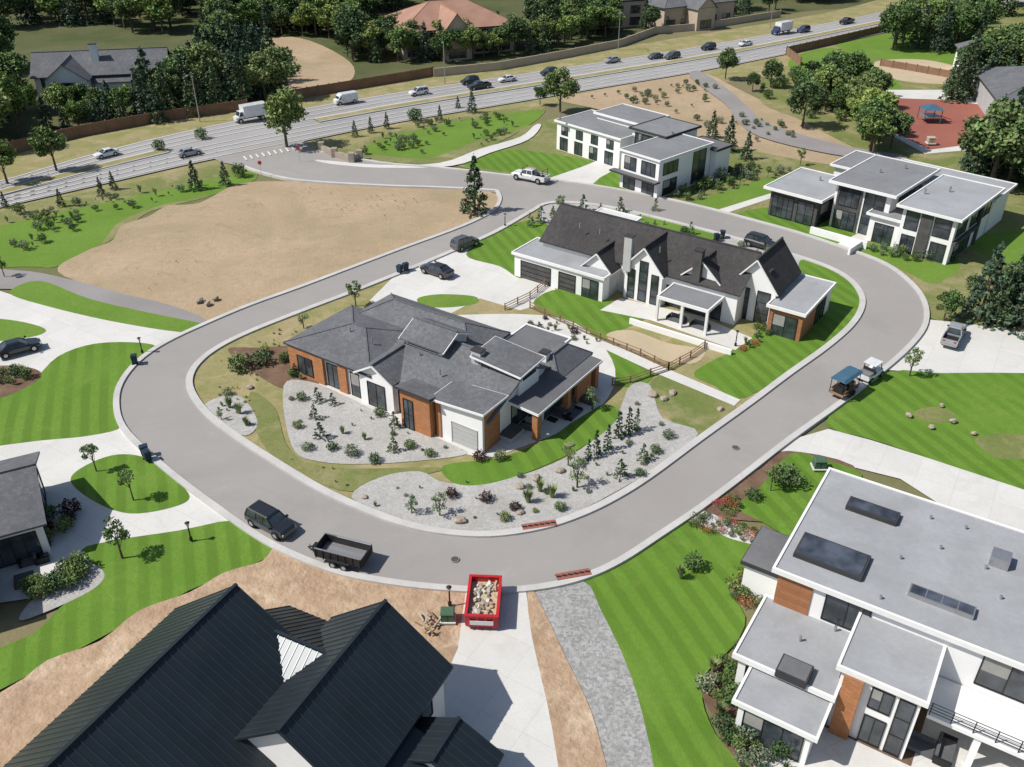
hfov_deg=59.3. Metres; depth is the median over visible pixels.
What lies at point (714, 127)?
pine tree
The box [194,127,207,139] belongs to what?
shrub
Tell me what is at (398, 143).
garden shrubs
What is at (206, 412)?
kerb
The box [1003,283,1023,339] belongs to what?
pine tree
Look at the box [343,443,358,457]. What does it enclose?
sage shrub
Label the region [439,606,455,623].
utility box
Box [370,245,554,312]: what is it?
driveway
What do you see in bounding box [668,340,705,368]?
rail fence
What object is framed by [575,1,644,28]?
walls
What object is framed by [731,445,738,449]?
manhole cover
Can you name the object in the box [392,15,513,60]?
walls
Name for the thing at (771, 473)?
young tree
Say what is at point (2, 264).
young tree
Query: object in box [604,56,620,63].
car
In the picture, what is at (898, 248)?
garden shrubs
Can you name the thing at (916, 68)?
wooden fence
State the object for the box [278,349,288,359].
shrub
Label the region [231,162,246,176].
shrub
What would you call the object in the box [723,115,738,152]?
pine tree
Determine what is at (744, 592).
garden shrubs
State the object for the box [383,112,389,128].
pine tree
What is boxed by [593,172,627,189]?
lawn
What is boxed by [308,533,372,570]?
dump trailer
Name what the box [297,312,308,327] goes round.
feathery shrub
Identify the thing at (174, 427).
road
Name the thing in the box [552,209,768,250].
garden shrubs
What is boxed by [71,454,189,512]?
lawn
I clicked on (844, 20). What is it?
car
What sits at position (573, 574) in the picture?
storm drain
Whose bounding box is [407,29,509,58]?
windows
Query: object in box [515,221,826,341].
walls
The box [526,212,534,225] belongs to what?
pine tree
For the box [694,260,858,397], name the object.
lawn
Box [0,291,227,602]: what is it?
driveway
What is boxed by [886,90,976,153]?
court walk
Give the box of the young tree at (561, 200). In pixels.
[555,195,565,204]
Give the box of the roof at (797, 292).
[511,202,836,317]
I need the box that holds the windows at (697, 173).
[559,126,706,196]
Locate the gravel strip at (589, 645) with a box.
[535,581,653,766]
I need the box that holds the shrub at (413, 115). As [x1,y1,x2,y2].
[407,107,422,120]
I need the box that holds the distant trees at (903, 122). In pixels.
[844,87,915,153]
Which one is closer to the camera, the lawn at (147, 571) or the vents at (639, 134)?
the lawn at (147, 571)
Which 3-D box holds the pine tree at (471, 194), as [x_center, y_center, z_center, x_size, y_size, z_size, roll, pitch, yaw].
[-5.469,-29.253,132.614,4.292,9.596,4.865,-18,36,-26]
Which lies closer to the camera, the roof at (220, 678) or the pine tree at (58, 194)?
the roof at (220, 678)
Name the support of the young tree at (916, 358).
on the lawn at (981, 404)
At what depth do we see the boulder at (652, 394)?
91.62 m
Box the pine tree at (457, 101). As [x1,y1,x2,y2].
[454,96,460,108]
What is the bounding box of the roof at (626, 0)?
[603,0,643,2]
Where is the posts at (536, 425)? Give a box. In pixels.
[532,366,598,440]
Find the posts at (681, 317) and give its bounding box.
[655,299,708,335]
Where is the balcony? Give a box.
[926,676,1023,759]
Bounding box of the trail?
[316,124,540,167]
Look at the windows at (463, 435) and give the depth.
88.56 m
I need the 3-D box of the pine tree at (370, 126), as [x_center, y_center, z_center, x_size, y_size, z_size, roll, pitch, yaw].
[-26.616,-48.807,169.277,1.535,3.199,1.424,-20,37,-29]
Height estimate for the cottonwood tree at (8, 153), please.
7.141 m
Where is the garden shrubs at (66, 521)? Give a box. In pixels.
[44,497,81,542]
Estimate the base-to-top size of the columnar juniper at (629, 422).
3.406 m
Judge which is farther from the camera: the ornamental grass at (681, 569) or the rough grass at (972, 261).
the rough grass at (972, 261)
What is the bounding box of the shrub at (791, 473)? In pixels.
[770,462,805,488]
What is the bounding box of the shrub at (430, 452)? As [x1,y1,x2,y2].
[424,447,435,457]
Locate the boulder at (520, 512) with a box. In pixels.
[516,509,523,514]
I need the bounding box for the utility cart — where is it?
[856,357,883,384]
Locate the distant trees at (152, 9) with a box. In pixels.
[0,0,269,32]
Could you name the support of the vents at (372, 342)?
on the roof at (391, 324)
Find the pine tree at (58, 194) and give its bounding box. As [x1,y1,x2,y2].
[55,189,65,207]
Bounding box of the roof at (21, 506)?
[0,451,46,537]
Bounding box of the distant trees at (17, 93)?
[0,13,37,140]
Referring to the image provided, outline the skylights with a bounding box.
[793,496,976,620]
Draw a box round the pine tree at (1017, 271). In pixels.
[1010,260,1023,304]
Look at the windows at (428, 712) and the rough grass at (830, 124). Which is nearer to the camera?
the windows at (428, 712)
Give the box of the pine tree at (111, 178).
[108,170,118,189]
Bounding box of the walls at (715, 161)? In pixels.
[556,115,730,197]
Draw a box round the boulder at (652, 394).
[647,390,657,397]
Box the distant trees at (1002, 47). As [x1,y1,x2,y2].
[937,22,1023,103]
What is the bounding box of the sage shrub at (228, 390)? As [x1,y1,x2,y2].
[221,386,232,396]
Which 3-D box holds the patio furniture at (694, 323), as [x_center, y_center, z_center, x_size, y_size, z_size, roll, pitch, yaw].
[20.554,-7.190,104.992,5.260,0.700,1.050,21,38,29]
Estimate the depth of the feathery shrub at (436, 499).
75.42 m
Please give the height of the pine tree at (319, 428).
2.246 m
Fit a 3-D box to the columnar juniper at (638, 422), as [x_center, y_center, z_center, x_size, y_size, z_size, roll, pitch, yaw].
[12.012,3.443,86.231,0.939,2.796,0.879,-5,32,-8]
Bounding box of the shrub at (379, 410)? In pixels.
[373,405,386,417]
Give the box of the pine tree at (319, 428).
[312,422,328,440]
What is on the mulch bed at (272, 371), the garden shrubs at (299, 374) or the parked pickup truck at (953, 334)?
the garden shrubs at (299, 374)
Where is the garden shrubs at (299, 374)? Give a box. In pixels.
[246,350,302,378]
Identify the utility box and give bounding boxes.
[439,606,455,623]
[810,456,827,470]
[925,136,936,143]
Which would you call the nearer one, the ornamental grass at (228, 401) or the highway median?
the ornamental grass at (228, 401)
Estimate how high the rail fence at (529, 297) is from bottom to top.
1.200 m
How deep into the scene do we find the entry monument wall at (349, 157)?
156.10 m
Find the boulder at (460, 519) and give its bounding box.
[453,515,465,523]
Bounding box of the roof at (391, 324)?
[283,293,602,424]
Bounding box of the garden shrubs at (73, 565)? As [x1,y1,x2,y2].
[17,550,92,600]
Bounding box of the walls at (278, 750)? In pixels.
[248,684,444,766]
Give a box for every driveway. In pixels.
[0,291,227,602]
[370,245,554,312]
[443,592,557,766]
[551,161,613,183]
[781,429,1023,530]
[889,320,1023,372]
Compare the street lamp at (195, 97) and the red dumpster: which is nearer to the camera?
the red dumpster
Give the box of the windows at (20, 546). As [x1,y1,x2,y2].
[0,468,50,568]
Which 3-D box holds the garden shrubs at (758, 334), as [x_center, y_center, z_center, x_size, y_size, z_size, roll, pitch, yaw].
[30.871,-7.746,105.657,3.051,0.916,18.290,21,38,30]
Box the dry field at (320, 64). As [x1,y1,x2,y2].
[259,36,354,92]
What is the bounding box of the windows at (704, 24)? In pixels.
[666,13,729,28]
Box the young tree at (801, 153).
[797,148,805,164]
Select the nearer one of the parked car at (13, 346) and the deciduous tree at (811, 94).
the parked car at (13, 346)
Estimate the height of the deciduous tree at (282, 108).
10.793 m
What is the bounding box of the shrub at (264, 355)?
[249,349,270,366]
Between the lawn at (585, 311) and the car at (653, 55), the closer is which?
the lawn at (585, 311)
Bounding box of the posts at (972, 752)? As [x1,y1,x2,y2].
[963,739,980,766]
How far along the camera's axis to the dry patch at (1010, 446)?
84.92 m
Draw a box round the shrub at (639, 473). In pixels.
[634,468,646,476]
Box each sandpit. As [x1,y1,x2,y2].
[606,330,704,363]
[873,59,952,83]
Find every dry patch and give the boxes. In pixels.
[914,407,954,422]
[975,433,1023,459]
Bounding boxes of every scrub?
[591,79,794,139]
[760,65,850,120]
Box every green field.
[788,48,900,89]
[833,24,985,64]
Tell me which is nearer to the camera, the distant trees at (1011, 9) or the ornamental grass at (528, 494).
the ornamental grass at (528, 494)
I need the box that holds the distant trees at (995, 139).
[957,93,1023,183]
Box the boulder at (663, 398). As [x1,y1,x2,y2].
[660,395,668,401]
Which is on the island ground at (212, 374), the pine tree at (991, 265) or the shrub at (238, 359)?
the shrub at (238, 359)
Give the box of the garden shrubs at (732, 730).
[694,637,792,766]
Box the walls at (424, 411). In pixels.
[324,334,571,451]
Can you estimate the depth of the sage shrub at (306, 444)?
83.83 m
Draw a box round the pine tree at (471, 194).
[459,153,487,218]
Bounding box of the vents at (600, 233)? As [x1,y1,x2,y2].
[579,223,660,252]
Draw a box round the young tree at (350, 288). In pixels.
[345,280,360,305]
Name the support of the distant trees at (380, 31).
on the forest floor
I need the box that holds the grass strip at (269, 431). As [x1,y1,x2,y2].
[249,391,441,490]
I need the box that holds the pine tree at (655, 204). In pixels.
[650,198,659,209]
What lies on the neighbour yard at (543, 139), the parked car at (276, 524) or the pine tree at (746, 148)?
the pine tree at (746, 148)
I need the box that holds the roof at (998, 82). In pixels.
[972,66,1023,101]
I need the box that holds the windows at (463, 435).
[296,342,562,450]
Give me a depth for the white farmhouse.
186.28 m
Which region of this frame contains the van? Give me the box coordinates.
[333,90,357,105]
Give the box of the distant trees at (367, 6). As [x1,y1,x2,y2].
[342,0,403,16]
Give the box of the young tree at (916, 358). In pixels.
[904,347,924,374]
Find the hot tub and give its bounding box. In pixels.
[500,422,524,443]
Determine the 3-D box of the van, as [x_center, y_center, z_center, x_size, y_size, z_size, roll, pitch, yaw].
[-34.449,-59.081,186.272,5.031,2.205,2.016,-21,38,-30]
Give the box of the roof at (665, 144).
[554,103,734,184]
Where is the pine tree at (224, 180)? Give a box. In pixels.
[218,160,232,185]
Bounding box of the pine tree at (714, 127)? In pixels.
[706,111,720,138]
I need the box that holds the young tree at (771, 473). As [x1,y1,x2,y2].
[766,466,779,489]
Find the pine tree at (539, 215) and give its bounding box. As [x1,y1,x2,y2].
[534,206,546,224]
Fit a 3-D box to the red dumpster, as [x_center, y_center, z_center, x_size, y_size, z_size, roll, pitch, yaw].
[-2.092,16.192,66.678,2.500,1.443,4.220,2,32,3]
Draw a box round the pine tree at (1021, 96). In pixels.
[1017,86,1023,106]
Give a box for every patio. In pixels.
[496,399,599,448]
[754,711,1023,766]
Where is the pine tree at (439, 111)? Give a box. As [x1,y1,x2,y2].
[437,104,443,121]
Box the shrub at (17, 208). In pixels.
[10,201,24,212]
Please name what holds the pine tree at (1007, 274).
on the neighbour yard at (543, 139)
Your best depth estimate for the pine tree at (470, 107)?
180.53 m
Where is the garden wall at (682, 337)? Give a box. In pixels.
[629,318,731,354]
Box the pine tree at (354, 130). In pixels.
[351,120,358,136]
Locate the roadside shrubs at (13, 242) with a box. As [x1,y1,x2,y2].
[5,179,202,248]
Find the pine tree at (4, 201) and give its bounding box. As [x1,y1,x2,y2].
[0,191,9,207]
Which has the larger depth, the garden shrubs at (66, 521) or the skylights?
the garden shrubs at (66, 521)
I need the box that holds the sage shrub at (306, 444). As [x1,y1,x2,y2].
[300,441,313,451]
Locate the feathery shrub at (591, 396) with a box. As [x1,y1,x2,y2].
[584,386,600,409]
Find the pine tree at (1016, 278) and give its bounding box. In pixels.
[994,253,1023,325]
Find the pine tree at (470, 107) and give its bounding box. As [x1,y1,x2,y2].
[465,89,477,113]
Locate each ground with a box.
[0,8,1018,738]
[193,204,764,529]
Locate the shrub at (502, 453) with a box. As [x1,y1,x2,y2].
[493,449,506,461]
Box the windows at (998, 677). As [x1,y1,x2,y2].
[741,594,1023,762]
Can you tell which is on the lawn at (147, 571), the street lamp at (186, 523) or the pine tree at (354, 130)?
the street lamp at (186, 523)
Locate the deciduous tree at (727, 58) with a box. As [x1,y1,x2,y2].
[716,47,739,78]
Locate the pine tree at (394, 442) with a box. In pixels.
[386,436,400,453]
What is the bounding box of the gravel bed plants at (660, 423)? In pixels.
[373,401,668,517]
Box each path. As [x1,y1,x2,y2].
[0,269,206,322]
[689,70,908,159]
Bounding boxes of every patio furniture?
[17,552,49,568]
[519,394,594,430]
[666,312,710,330]
[906,730,958,766]
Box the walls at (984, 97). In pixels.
[972,78,1023,115]
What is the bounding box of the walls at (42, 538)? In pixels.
[0,464,50,554]
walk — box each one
[319,314,614,456]
[598,339,739,405]
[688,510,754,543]
[719,194,770,211]
[838,234,867,247]
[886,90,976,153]
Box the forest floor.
[0,0,874,141]
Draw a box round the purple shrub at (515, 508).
[509,500,520,510]
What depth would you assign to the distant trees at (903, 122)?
157.28 m
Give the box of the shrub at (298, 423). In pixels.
[291,420,301,429]
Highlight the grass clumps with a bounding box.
[218,328,347,485]
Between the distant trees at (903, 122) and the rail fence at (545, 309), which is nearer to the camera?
the rail fence at (545, 309)
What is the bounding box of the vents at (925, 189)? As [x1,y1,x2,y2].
[819,164,951,193]
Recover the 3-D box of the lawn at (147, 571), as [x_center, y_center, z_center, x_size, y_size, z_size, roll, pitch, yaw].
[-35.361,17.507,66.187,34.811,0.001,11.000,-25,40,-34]
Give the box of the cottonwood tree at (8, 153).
[0,140,16,183]
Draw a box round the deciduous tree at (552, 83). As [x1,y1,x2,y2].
[542,66,580,111]
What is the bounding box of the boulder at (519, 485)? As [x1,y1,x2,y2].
[515,482,524,489]
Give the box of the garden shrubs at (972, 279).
[964,259,1023,288]
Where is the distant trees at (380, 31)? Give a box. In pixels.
[334,0,625,62]
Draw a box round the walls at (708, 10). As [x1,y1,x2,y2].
[643,0,734,30]
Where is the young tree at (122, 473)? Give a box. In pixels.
[116,469,133,499]
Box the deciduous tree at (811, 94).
[785,77,828,126]
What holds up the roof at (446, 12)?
on the walls at (457, 22)
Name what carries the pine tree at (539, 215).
on the lawn at (497, 248)
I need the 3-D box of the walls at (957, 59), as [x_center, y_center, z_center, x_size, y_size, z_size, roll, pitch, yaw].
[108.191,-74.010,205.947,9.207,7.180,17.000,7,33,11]
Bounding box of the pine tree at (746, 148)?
[738,130,753,161]
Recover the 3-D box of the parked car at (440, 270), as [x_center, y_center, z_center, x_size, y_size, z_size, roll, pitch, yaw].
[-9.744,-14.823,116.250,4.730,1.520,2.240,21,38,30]
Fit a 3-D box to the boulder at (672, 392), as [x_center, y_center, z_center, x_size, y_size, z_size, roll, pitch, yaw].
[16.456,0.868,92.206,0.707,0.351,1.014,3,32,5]
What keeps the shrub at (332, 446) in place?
on the gravel bed at (346, 411)
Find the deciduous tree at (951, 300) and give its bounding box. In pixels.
[936,288,965,319]
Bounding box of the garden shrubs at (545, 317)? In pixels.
[528,315,597,343]
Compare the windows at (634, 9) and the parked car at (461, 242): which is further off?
the windows at (634, 9)
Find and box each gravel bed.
[204,395,257,434]
[283,380,467,463]
[352,382,697,529]
[540,204,801,265]
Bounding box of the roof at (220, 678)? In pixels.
[3,583,503,766]
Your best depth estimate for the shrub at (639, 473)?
80.47 m
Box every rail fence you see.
[504,279,545,310]
[529,301,669,369]
[611,362,669,385]
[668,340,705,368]
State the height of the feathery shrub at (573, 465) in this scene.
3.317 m
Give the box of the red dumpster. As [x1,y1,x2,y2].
[464,574,501,627]
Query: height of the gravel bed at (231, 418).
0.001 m
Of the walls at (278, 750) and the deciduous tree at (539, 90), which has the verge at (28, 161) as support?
the deciduous tree at (539, 90)
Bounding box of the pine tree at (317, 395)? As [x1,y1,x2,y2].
[312,387,323,404]
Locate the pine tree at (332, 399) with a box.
[328,393,336,406]
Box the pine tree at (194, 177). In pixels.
[186,160,204,191]
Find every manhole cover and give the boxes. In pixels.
[450,556,458,562]
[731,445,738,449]
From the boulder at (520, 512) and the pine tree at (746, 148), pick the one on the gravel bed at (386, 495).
the boulder at (520, 512)
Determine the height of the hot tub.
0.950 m
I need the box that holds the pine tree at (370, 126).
[367,116,374,132]
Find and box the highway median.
[0,0,984,194]
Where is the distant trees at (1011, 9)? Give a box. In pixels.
[976,0,1019,16]
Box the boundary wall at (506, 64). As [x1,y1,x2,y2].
[433,10,780,76]
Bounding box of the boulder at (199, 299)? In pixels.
[195,296,203,302]
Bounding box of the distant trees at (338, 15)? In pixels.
[197,0,372,57]
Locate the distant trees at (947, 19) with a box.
[878,0,1004,55]
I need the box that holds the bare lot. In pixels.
[58,181,497,319]
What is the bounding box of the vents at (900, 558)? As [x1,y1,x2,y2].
[798,515,1002,641]
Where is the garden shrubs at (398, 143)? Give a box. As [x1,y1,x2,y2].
[360,111,514,152]
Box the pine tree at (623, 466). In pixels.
[611,458,628,482]
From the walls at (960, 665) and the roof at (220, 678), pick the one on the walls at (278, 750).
the roof at (220, 678)
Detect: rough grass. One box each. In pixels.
[0,163,257,267]
[650,375,734,435]
[675,165,789,200]
[758,2,1023,179]
[857,241,1013,304]
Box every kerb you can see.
[113,173,929,593]
[186,201,865,537]
[244,150,499,191]
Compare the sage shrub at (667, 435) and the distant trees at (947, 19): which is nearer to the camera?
the sage shrub at (667, 435)
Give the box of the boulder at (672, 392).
[669,389,675,395]
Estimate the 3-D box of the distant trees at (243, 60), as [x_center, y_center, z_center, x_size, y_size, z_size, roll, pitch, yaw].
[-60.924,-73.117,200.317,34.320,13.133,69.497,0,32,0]
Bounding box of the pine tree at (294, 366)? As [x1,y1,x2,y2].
[291,363,298,376]
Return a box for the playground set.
[917,104,950,122]
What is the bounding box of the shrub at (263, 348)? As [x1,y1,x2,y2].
[258,343,269,351]
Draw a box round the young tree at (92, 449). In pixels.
[79,443,98,470]
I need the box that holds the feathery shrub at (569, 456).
[561,442,575,465]
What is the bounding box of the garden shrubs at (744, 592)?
[725,566,762,607]
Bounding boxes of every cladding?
[287,345,590,452]
[773,575,864,739]
[776,290,831,314]
[831,185,985,258]
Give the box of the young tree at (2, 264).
[0,255,6,275]
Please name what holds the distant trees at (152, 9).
on the forest floor
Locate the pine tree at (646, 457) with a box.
[636,443,650,463]
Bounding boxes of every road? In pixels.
[120,175,923,585]
[215,140,498,192]
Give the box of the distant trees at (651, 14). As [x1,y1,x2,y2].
[636,0,781,29]
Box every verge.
[0,0,905,211]
[0,172,256,266]
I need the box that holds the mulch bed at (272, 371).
[228,346,318,387]
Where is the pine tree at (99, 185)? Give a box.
[96,177,104,196]
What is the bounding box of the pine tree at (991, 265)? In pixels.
[953,241,1006,327]
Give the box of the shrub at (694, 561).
[683,550,705,572]
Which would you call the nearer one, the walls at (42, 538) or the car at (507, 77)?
the walls at (42, 538)
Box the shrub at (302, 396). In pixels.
[296,390,306,400]
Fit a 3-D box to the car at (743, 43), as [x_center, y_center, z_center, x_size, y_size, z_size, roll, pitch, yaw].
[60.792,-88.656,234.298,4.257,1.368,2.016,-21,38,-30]
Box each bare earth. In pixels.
[0,549,464,766]
[527,592,606,766]
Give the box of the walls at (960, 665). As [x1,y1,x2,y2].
[734,566,1023,764]
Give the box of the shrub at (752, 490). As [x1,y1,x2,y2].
[744,486,761,500]
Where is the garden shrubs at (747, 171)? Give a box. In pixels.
[672,160,791,199]
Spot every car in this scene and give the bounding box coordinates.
[0,336,41,358]
[92,147,118,158]
[176,147,201,157]
[244,499,295,540]
[408,85,428,95]
[419,260,454,279]
[450,234,479,251]
[460,75,479,84]
[467,80,491,90]
[498,74,516,82]
[540,66,556,75]
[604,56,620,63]
[647,52,663,59]
[664,50,680,59]
[701,41,716,50]
[738,40,752,46]
[744,231,774,249]
[797,25,810,32]
[839,17,854,24]
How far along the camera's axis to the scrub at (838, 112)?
190.14 m
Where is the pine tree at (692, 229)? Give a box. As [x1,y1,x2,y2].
[687,221,694,234]
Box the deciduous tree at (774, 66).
[761,58,783,86]
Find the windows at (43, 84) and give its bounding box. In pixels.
[40,74,206,102]
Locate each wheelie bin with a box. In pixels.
[130,353,137,364]
[138,443,147,456]
[141,447,151,461]
[396,264,403,273]
[402,262,408,270]
[713,233,719,240]
[720,229,725,237]
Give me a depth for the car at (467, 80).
199.71 m
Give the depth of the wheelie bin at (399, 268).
116.37 m
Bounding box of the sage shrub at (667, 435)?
[662,428,675,438]
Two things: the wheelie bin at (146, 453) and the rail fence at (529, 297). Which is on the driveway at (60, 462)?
the wheelie bin at (146, 453)
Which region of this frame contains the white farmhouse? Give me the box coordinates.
[30,43,215,108]
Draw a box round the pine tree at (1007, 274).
[973,262,1017,331]
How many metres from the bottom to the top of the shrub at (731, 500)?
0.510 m
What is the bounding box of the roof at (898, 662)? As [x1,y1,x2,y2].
[731,467,1023,743]
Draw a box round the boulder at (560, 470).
[554,467,564,473]
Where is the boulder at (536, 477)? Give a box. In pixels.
[532,474,539,481]
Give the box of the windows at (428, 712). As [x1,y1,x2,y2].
[414,699,432,726]
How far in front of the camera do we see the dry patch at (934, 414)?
89.34 m
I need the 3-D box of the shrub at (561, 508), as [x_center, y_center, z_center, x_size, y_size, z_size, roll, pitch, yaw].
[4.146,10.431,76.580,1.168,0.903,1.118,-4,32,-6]
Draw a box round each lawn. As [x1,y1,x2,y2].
[0,319,45,340]
[0,342,154,445]
[0,521,271,688]
[10,281,199,331]
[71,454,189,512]
[363,110,542,158]
[417,294,478,306]
[441,405,618,484]
[461,150,592,176]
[466,221,547,277]
[533,289,643,337]
[583,521,749,766]
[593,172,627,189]
[607,350,653,386]
[636,215,719,239]
[694,178,777,208]
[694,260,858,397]
[737,452,861,535]
[738,207,856,243]
[826,370,1023,488]
[860,243,960,282]
[968,229,1023,262]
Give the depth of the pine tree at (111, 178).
143.10 m
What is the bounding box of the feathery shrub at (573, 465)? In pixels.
[568,456,587,487]
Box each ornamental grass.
[224,395,232,407]
[233,401,241,413]
[241,415,248,425]
[339,424,345,433]
[522,487,533,502]
[535,477,544,491]
[546,481,558,497]
[676,561,685,578]
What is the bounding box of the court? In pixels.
[896,98,984,149]
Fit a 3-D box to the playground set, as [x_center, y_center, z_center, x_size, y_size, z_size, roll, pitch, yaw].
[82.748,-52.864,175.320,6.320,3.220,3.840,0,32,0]
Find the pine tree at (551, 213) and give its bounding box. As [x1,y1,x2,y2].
[549,206,555,218]
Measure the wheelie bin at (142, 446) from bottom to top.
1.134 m
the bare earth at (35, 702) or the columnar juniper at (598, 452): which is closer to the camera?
the bare earth at (35, 702)
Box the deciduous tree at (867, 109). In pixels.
[852,97,895,150]
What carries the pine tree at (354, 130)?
on the verge at (28, 161)
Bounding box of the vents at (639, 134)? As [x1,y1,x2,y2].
[559,114,673,139]
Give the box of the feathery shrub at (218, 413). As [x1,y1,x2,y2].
[216,410,221,419]
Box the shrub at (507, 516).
[499,510,510,521]
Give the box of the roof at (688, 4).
[644,0,737,10]
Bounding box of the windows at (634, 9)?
[596,5,640,26]
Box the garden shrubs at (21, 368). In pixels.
[0,363,31,384]
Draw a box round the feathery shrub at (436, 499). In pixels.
[431,492,446,515]
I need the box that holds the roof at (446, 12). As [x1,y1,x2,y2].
[385,0,508,33]
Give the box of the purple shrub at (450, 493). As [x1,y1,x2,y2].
[444,487,458,498]
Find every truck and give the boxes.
[233,101,268,123]
[511,165,550,183]
[771,20,793,34]
[940,321,966,347]
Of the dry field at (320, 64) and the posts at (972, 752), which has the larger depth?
the dry field at (320, 64)
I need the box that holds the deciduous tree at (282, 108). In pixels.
[263,85,308,146]
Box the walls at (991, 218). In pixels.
[768,167,1008,264]
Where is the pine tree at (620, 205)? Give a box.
[616,197,626,212]
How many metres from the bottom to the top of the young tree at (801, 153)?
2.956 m
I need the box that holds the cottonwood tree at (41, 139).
[27,125,66,170]
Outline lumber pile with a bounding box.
[415,609,440,633]
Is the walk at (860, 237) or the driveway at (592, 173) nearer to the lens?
the walk at (860, 237)
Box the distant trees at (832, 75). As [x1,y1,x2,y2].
[791,49,896,110]
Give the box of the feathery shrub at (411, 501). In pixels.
[405,494,417,513]
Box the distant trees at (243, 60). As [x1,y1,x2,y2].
[127,8,300,124]
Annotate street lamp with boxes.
[184,521,192,540]
[185,74,200,121]
[441,42,445,83]
[446,585,451,605]
[734,330,738,345]
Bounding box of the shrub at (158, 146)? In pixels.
[151,139,164,149]
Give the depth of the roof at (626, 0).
252.75 m
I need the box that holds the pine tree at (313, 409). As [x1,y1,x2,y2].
[309,403,319,420]
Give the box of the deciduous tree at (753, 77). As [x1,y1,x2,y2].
[745,72,761,90]
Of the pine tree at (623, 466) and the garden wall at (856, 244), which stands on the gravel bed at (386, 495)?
the pine tree at (623, 466)
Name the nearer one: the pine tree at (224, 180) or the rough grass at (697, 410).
the rough grass at (697, 410)
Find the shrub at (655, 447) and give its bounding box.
[650,443,661,454]
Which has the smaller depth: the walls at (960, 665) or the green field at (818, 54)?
the walls at (960, 665)
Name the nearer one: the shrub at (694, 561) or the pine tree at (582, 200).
the shrub at (694, 561)
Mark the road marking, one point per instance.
(350, 121)
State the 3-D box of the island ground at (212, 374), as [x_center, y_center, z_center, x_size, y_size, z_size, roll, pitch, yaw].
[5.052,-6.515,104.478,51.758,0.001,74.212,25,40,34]
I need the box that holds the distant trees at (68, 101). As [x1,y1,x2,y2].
[37,79,142,128]
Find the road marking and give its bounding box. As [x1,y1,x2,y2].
[0,1,1021,205]
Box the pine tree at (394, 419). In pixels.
[388,411,401,429]
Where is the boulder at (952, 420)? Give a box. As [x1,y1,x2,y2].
[949,418,956,422]
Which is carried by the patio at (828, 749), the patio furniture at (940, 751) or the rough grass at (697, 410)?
the patio furniture at (940, 751)
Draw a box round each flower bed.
[687,509,758,542]
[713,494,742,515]
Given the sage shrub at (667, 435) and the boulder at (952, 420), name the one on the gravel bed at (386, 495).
the sage shrub at (667, 435)
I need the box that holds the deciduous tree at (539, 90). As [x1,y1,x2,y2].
[533,86,546,104]
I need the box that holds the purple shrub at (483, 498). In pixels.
[478,490,493,502]
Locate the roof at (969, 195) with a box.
[763,150,1017,222]
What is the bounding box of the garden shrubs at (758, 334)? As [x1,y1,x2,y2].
[739,321,771,351]
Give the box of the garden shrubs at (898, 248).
[869,242,958,260]
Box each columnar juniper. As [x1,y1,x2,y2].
[583,439,591,461]
[591,429,601,457]
[602,424,612,450]
[612,410,624,439]
[622,407,634,435]
[632,408,640,431]
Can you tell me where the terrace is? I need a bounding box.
[601,298,751,349]
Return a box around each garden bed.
[0,365,40,397]
[19,564,104,619]
[702,451,928,766]
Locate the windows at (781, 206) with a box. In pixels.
[770,183,991,262]
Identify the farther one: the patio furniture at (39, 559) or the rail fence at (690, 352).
the rail fence at (690, 352)
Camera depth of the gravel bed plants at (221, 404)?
89.54 m
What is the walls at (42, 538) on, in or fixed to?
on the ground at (14, 628)
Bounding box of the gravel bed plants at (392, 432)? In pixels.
[288,396,446,450]
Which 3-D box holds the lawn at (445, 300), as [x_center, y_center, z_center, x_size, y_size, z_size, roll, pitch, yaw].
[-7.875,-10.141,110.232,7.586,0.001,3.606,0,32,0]
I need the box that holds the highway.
[0,0,1023,206]
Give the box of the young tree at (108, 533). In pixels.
[102,516,130,558]
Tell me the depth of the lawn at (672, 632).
65.83 m
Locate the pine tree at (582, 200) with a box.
[578,194,587,207]
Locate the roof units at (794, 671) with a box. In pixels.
[774,546,1012,689]
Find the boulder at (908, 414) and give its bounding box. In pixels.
[905,412,912,416]
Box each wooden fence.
[8,99,247,151]
[287,66,433,98]
[785,26,881,54]
[786,47,801,65]
[879,58,950,76]
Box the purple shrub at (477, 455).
[472,449,486,461]
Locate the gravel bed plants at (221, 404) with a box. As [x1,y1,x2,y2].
[217,401,250,423]
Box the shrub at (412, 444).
[404,439,416,449]
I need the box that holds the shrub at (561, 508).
[553,501,566,512]
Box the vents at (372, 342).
[349,327,440,374]
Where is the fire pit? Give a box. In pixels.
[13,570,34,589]
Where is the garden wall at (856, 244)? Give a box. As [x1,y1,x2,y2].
[810,226,867,254]
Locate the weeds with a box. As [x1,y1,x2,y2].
[120,187,416,288]
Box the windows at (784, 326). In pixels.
[520,260,826,340]
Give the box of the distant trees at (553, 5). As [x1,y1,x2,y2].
[522,0,603,38]
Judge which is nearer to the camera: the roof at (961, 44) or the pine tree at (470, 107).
the pine tree at (470, 107)
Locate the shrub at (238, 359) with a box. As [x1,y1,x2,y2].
[227,351,249,372]
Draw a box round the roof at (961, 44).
[954,37,996,64]
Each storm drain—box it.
[521,519,556,529]
[555,568,591,580]
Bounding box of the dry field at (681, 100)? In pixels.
[561,73,851,163]
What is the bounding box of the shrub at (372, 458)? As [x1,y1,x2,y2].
[368,452,381,464]
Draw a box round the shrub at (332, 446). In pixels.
[326,441,338,449]
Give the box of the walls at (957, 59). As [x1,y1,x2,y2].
[952,51,1001,71]
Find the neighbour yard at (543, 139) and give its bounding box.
[458,115,1023,327]
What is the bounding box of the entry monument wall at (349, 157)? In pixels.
[318,141,362,162]

